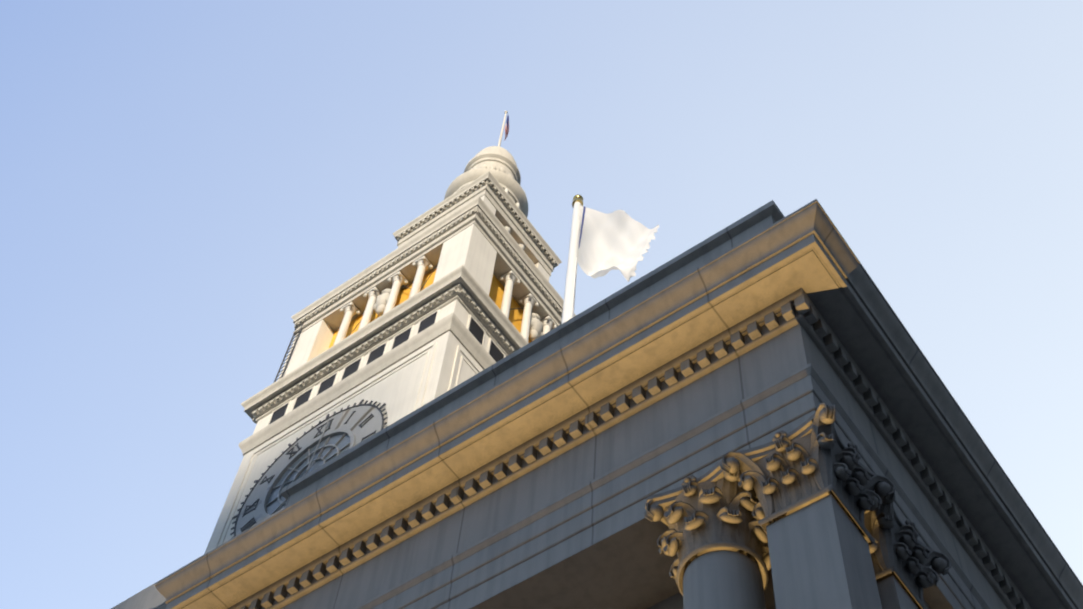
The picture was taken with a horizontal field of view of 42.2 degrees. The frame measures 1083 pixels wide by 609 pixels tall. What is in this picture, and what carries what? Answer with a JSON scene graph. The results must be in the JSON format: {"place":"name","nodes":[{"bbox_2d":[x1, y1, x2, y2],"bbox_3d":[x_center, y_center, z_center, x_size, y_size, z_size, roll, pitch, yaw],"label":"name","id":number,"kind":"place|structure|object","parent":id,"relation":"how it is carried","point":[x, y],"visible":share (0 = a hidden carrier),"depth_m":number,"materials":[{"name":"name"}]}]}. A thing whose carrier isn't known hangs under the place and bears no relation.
{"place":"outdoors","nodes":[
{"label":"outdoors","id":0,"kind":"place"},
{"bbox_2d":[269,312,503,423],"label":"windows","id":1,"kind":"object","parent":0,"point":[477,332],"visible":0.12,"depth_m":53.91,"materials":[{"name":"black glass"}]},
{"bbox_2d":[328,268,531,348],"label":"tower inner walls","id":2,"kind":"structure","parent":0,"point":[497,288],"depth_m":59.81,"materials":[{"name":"yellow paint"}]},
{"bbox_2d":[0,0,1082,608],"label":"sky","id":3,"kind":"structure","parent":0,"point":[180,180],"materials":[{"name":"blue"}]},
{"bbox_2d":[683,494,917,608],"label":"column shafts","id":4,"kind":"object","parent":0,"point":[819,553],"visible":1,"depth_m":15.85,"materials":[{"name":"grey stone"}]},
{"bbox_2d":[644,402,950,608],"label":"column capitals","id":5,"kind":"object","parent":4,"relation":"on","point":[736,501],"visible":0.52,"depth_m":17.06,"materials":[{"name":"beige stone"}]},
{"bbox_2d":[154,199,1082,608],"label":"building entablature","id":6,"kind":"structure","parent":5,"relation":"on","point":[536,473],"depth_m":20.37,"materials":[{"name":"grey stone"}]},
{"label":"pavement","id":7,"kind":"structure","parent":0,"visible":0},
{"bbox_2d":[111,508,283,608],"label":"roof edge","id":8,"kind":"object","parent":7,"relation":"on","point":[151,597],"depth_m":30.72,"materials":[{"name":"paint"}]},
{"bbox_2d":[204,195,549,553],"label":"tower walls","id":9,"kind":"structure","parent":8,"relation":"on","point":[427,373],"depth_m":52.47,"materials":[{"name":"white stone"}]},
{"bbox_2d":[236,405,383,534],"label":"clock face","id":10,"kind":"object","parent":9,"relation":"attached to","point":[308,441],"visible":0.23,"depth_m":50.12},
{"bbox_2d":[239,146,575,455],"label":"tower cornices","id":11,"kind":"object","parent":8,"relation":"on","point":[491,173],"visible":0.5,"depth_m":59.70,"materials":[{"name":"white stone"}]},
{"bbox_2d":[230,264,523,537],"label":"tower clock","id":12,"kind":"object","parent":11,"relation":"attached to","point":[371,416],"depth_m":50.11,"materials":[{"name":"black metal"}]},
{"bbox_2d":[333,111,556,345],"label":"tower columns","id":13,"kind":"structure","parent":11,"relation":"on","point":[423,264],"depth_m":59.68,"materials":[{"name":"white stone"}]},
{"bbox_2d":[505,116,508,138],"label":"flag","id":14,"kind":"object","parent":11,"relation":"attached to","point":[507,128],"visible":1,"depth_m":85.00,"materials":[{"name":"fabric"}]},
{"bbox_2d":[647,569,930,608],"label":"pavilion walls","id":15,"kind":"structure","parent":7,"relation":"on","point":[675,601],"depth_m":18.46,"materials":[{"name":"grey stone"}]},
{"bbox_2d":[561,202,581,323],"bbox_3d":[0.565,0.567,31.328,0.600,12.600,0.600,-31,-66,20],"label":"roof flagpole","id":16,"kind":"object","parent":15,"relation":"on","point":[572,254],"visible":0.25,"depth_m":33.70,"materials":[{"name":"white metal"}]},
{"bbox_2d":[571,257,576,317],"bbox_3d":[0.579,1.103,30.189,0.040,8.900,0.035,-31,-66,20],"label":"roof flag halyard","id":17,"kind":"object","parent":16,"relation":"attached to","point":[573,287],"visible":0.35,"depth_m":32.68,"materials":[{"name":"white fabric"}]},
{"bbox_2d":[572,194,582,206],"bbox_3d":[0.957,-2.709,36.911,0.300,0.469,0.300,-31,-66,20],"label":"flagpole finial","id":18,"kind":"object","parent":16,"relation":"on","point":[577,198],"visible":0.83,"depth_m":36.74,"materials":[{"name":"gold metal"}]},
{"bbox_2d":[576,206,658,281],"bbox_3d":[1.943,-1.281,35.163,2.034,3.562,1.007,0,-60,4],"label":"flag","id":19,"kind":"object","parent":16,"relation":"attached to","point":[620,240],"visible":0.96,"depth_m":35.79,"materials":[{"name":"fabric"}]}
]}

